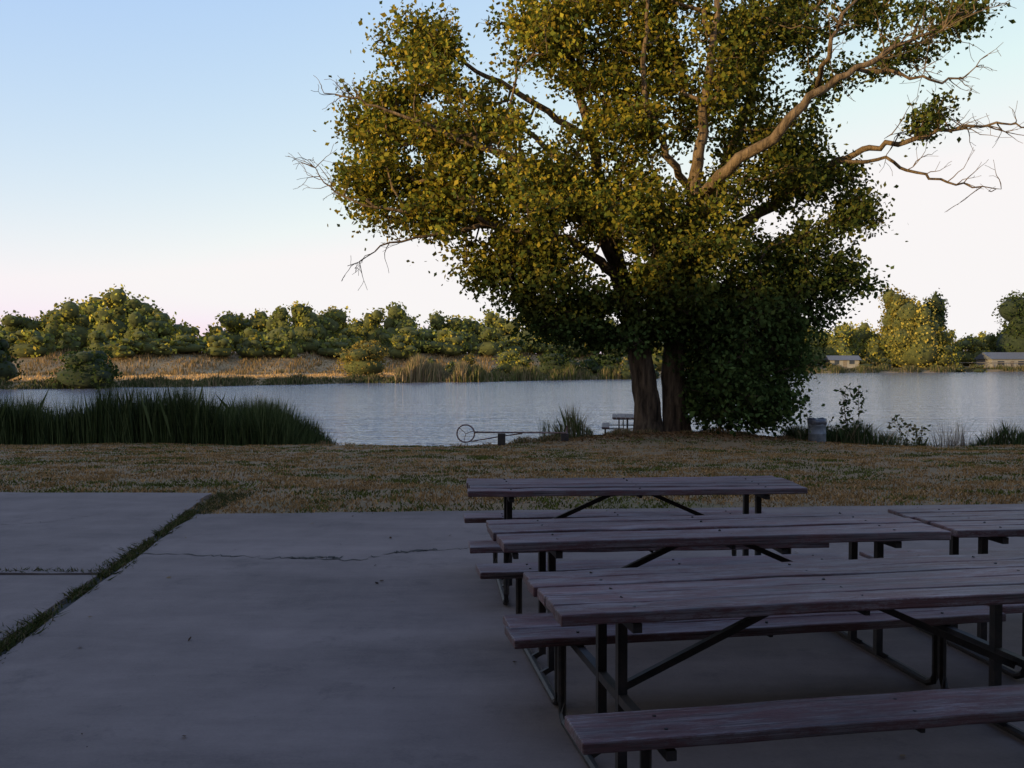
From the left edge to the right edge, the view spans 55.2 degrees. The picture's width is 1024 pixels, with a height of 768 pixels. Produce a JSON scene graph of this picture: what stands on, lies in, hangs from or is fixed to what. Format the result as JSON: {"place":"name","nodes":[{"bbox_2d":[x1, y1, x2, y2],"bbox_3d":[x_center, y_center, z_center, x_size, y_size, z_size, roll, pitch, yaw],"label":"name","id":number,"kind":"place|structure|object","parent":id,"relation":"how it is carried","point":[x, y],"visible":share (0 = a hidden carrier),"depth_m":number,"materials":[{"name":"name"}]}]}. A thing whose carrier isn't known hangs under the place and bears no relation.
{"place":"outdoors","nodes":[
{"label":"outdoors","id":0,"kind":"place"},
{"bbox_2d":[0,492,1023,767],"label":"concrete patio","id":1,"kind":"structure","parent":0,"point":[310,644],"depth_m":5.38,"materials":[{"name":"concrete"}]},
{"bbox_2d":[18,511,905,755],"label":"fallen leaves","id":2,"kind":"object","parent":1,"relation":"on","point":[376,583],"visible":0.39,"depth_m":6.24,"materials":[{"name":"brown plant"}]},
{"bbox_2d":[464,476,828,604],"bbox_3d":[0.869,1.087,7.141,2.403,0.753,1.429,0,1,-4],"label":"picnic table","id":3,"kind":"object","parent":1,"relation":"on","point":[758,487],"visible":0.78,"depth_m":6.95,"materials":[{"name":"paint"}]},
{"bbox_2d":[475,511,989,704],"bbox_3d":[1.073,1.133,5.312,2.400,0.755,1.424,0,1,-8],"label":"picnic table","id":4,"kind":"object","parent":1,"relation":"on","point":[555,538],"visible":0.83,"depth_m":5.20,"materials":[{"name":"paint"}]},
{"bbox_2d":[505,552,1023,767],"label":"picnic table","id":5,"kind":"object","parent":1,"relation":"on","point":[959,589],"visible":0.99,"depth_m":3.76,"materials":[{"name":"paint"}]},
{"bbox_2d":[859,507,1023,678],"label":"picnic table","id":6,"kind":"object","parent":1,"relation":"on","point":[984,525],"visible":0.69,"depth_m":5.51,"materials":[{"name":"paint"}]},
{"bbox_2d":[0,372,1023,446],"bbox_3d":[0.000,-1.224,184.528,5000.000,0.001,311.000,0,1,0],"label":"lake water","id":7,"kind":"structure","parent":0,"point":[422,414],"depth_m":76.29,"materials":[{"name":"grey liquid"}]},
{"bbox_2d":[0,352,1023,513],"bbox_3d":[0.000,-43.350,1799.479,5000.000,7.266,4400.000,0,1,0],"label":"ground","id":8,"kind":"structure","parent":0,"point":[524,505],"depth_m":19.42,"materials":[{"name":"brown plant"}]},
{"bbox_2d":[0,336,25,381],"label":"dark shrub","id":9,"kind":"object","parent":8,"relation":"on","point":[8,370],"visible":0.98,"depth_m":115.69,"materials":[{"name":"green plant"}]},
{"bbox_2d":[42,347,123,388],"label":"dark shrub","id":10,"kind":"object","parent":8,"relation":"on","point":[87,369],"visible":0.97,"depth_m":113.76,"materials":[{"name":"green plant"}]},
{"bbox_2d":[0,490,255,660],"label":"grass strip","id":11,"kind":"object","parent":8,"relation":"on","point":[25,631],"visible":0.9,"depth_m":7.66,"materials":[{"name":"green plant"}]},
{"bbox_2d":[0,375,336,445],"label":"reed bed","id":12,"kind":"object","parent":8,"relation":"on","point":[184,419],"visible":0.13,"depth_m":32.35,"materials":[{"name":"green plant"}]},
{"bbox_2d":[0,372,408,389],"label":"bank edge grass","id":13,"kind":"structure","parent":8,"relation":"on","point":[296,379],"depth_m":125.92,"materials":[{"name":"plant"}]},
{"bbox_2d":[6,370,487,382],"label":"berm dry grass","id":14,"kind":"structure","parent":8,"relation":"on","point":[191,377],"depth_m":142.86,"materials":[{"name":"plant"}]},
{"bbox_2d":[16,349,622,375],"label":"far riverbank","id":15,"kind":"structure","parent":8,"relation":"on","point":[164,372],"depth_m":167.35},
{"bbox_2d":[333,339,389,374],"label":"round shrub","id":16,"kind":"object","parent":8,"relation":"on","point":[366,357],"visible":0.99,"depth_m":150.00,"materials":[{"name":"green plant"}]},
{"bbox_2d":[392,352,469,382],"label":"dry reeds","id":17,"kind":"object","parent":8,"relation":"on","point":[420,369],"visible":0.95,"depth_m":145.86,"materials":[{"name":"beige plant"}]},
{"bbox_2d":[456,352,476,367],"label":"round shrub","id":18,"kind":"object","parent":8,"relation":"on","point":[468,358],"visible":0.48,"depth_m":169.84,"materials":[{"name":"green plant"}]},
{"bbox_2d":[0,293,997,370],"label":"distant tree line","id":19,"kind":"object","parent":8,"relation":"on","point":[320,339],"visible":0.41,"depth_m":186.38,"materials":[{"name":"green plant"}]},
{"bbox_2d":[9,284,1002,365],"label":"distant willow row","id":20,"kind":"object","parent":8,"relation":"on","point":[83,317],"visible":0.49,"depth_m":192.48,"materials":[{"name":"green plant"}]},
{"bbox_2d":[456,424,568,445],"bbox_3d":[0.015,1.620,30.251,3.472,0.764,0.200,0,1,0],"label":"pipe barrier","id":21,"kind":"object","parent":8,"relation":"on","point":[502,435],"visible":0.87,"depth_m":30.22,"materials":[{"name":"metal"}]},
{"bbox_2d":[492,349,533,372],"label":"round shrub","id":22,"kind":"object","parent":8,"relation":"on","point":[507,359],"visible":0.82,"depth_m":170.34,"materials":[{"name":"green plant"}]},
{"bbox_2d":[458,363,621,381],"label":"bank reeds","id":23,"kind":"object","parent":8,"relation":"on","point":[475,373],"visible":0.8,"depth_m":158.39,"materials":[{"name":"green plant"}]},
{"bbox_2d":[538,415,566,439],"bbox_3d":[1.245,1.383,31.453,1.134,1.079,1.190,0,1,0],"label":"grass tuft","id":24,"kind":"object","parent":8,"relation":"on","point":[544,420],"visible":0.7,"depth_m":31.50,"materials":[{"name":"green plant"}]},
{"bbox_2d":[316,426,792,445],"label":"shore edge grass","id":25,"kind":"structure","parent":8,"relation":"on","point":[542,438],"depth_m":31.16,"materials":[{"name":"green plant"}]},
{"bbox_2d":[529,350,585,373],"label":"round shrub","id":26,"kind":"object","parent":8,"relation":"on","point":[549,360],"visible":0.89,"depth_m":165.74,"materials":[{"name":"green plant"}]},
{"bbox_2d":[548,403,595,439],"bbox_3d":[1.814,1.160,31.802,1.821,1.430,2.383,0,1,0],"label":"grass tuft","id":27,"kind":"object","parent":8,"relation":"on","point":[577,424],"visible":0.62,"depth_m":31.47,"materials":[{"name":"green plant"}]},
{"bbox_2d":[579,354,623,373],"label":"round shrub","id":28,"kind":"object","parent":8,"relation":"on","point":[596,366],"visible":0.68,"depth_m":169.89,"materials":[{"name":"green plant"}]},
{"bbox_2d":[601,413,633,432],"bbox_3d":[3.750,1.430,33.047,1.425,0.756,2.401,0,1,6],"label":"picnic table","id":29,"kind":"object","parent":8,"relation":"on","point":[620,416],"visible":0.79,"depth_m":32.36,"materials":[{"name":"paint"}]},
{"bbox_2d":[286,0,1023,436],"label":"cottonwood tree","id":30,"kind":"object","parent":8,"relation":"on","point":[744,324],"visible":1,"depth_m":30.47,"materials":[{"name":"green plant"}]},
{"bbox_2d":[459,431,910,446],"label":"leaf litter","id":31,"kind":"object","parent":8,"relation":"on","point":[673,433],"visible":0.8,"depth_m":30.27,"materials":[{"name":"brown plant"}]},
{"bbox_2d":[427,357,987,378],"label":"shore bushes","id":32,"kind":"object","parent":8,"relation":"on","point":[624,369],"visible":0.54,"depth_m":173.34,"materials":[{"name":"green plant"}]},
{"bbox_2d":[807,417,826,441],"bbox_3d":[9.487,1.419,30.449,0.607,0.760,0.616,0,1,0],"label":"trash can","id":33,"kind":"object","parent":8,"relation":"on","point":[817,427],"visible":0.98,"depth_m":30.22,"materials":[{"name":"metal"}]},
{"bbox_2d":[804,408,839,429],"bbox_3d":[9.796,1.339,31.096,1.136,1.162,0.490,0,1,-10],"label":"shore weed","id":34,"kind":"object","parent":8,"relation":"on","point":[829,420],"visible":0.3,"depth_m":31.12,"materials":[{"name":"green plant"}]},
{"bbox_2d":[826,360,858,367],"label":"walls","id":35,"kind":"structure","parent":8,"relation":"on","point":[841,362],"depth_m":260.99,"materials":[{"name":"beige paint"}]},
{"bbox_2d":[824,355,861,359],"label":"roof","id":36,"kind":"structure","parent":35,"relation":"on","point":[842,357],"depth_m":262.46,"materials":[{"name":"grey metal"}]},
{"bbox_2d":[835,360,854,363],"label":"windows","id":37,"kind":"structure","parent":35,"relation":"attached to","point":[850,361],"depth_m":260.77,"materials":[{"name":"grey glass"}]},
{"bbox_2d":[833,378,867,439],"bbox_3d":[10.734,0.870,31.091,1.081,2.209,0.700,0,2,15],"label":"shore sapling","id":38,"kind":"object","parent":8,"relation":"on","point":[848,401],"visible":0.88,"depth_m":30.99,"materials":[{"name":"green plant"}]},
{"bbox_2d":[778,418,1023,446],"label":"shore grass","id":39,"kind":"structure","parent":8,"relation":"on","point":[1005,436],"depth_m":30.77,"materials":[{"name":"green plant"}]},
{"bbox_2d":[886,414,929,445],"bbox_3d":[12.615,1.777,31.140,0.816,1.570,1.391,-1,2,-33],"label":"shore weed","id":40,"kind":"object","parent":8,"relation":"on","point":[901,426],"visible":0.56,"depth_m":31.00,"materials":[{"name":"green plant"}]},
{"bbox_2d":[873,284,949,367],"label":"willow tree","id":41,"kind":"object","parent":8,"relation":"on","point":[912,333],"visible":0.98,"depth_m":268.36,"materials":[{"name":"green plant"}]},
{"bbox_2d":[892,414,930,445],"bbox_3d":[12.530,1.598,31.296,0.957,1.213,1.306,-1,2,-34],"label":"shore weed","id":42,"kind":"object","parent":8,"relation":"on","point":[908,425],"visible":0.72,"depth_m":31.10,"materials":[{"name":"green plant"}]},
{"bbox_2d":[805,363,1023,372],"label":"bank edge grass","id":43,"kind":"structure","parent":8,"relation":"on","point":[879,368],"depth_m":254.13,"materials":[{"name":"plant"}]},
{"bbox_2d":[922,288,952,347],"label":"broadleaf tree","id":44,"kind":"object","parent":8,"relation":"on","point":[939,303],"visible":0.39,"depth_m":282.47,"materials":[{"name":"green plant"}]},
{"bbox_2d":[925,328,962,366],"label":"willow bush","id":45,"kind":"object","parent":8,"relation":"on","point":[949,357],"visible":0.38,"depth_m":269.76,"materials":[{"name":"green plant"}]},
{"bbox_2d":[909,410,983,446],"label":"dry weeds","id":46,"kind":"object","parent":8,"relation":"on","point":[955,442],"visible":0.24,"depth_m":31.26,"materials":[{"name":"green plant"}]},
{"bbox_2d":[954,362,1023,367],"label":"shore fence","id":47,"kind":"object","parent":8,"relation":"on","point":[989,362],"visible":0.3,"depth_m":275.81,"materials":[{"name":"brown wood"}]},
{"bbox_2d":[976,359,1023,367],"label":"walls","id":48,"kind":"structure","parent":8,"relation":"on","point":[994,360],"depth_m":277.07,"materials":[{"name":"beige paint"}]},
{"bbox_2d":[974,352,1023,358],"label":"roof","id":49,"kind":"structure","parent":48,"relation":"on","point":[1001,355],"depth_m":278.99,"materials":[{"name":"grey metal"}]},
{"bbox_2d":[998,361,1023,364],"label":"windows","id":50,"kind":"structure","parent":48,"relation":"attached to","point":[1018,363],"depth_m":277.08,"materials":[{"name":"grey glass"}]},
{"bbox_2d":[987,290,1023,351],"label":"broadleaf tree","id":51,"kind":"object","parent":8,"relation":"on","point":[1011,336],"visible":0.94,"depth_m":286.41,"materials":[{"name":"green plant"}]},
{"bbox_2d":[0,0,1023,353],"label":"sky","id":52,"kind":"structure","parent":0,"point":[145,145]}
]}

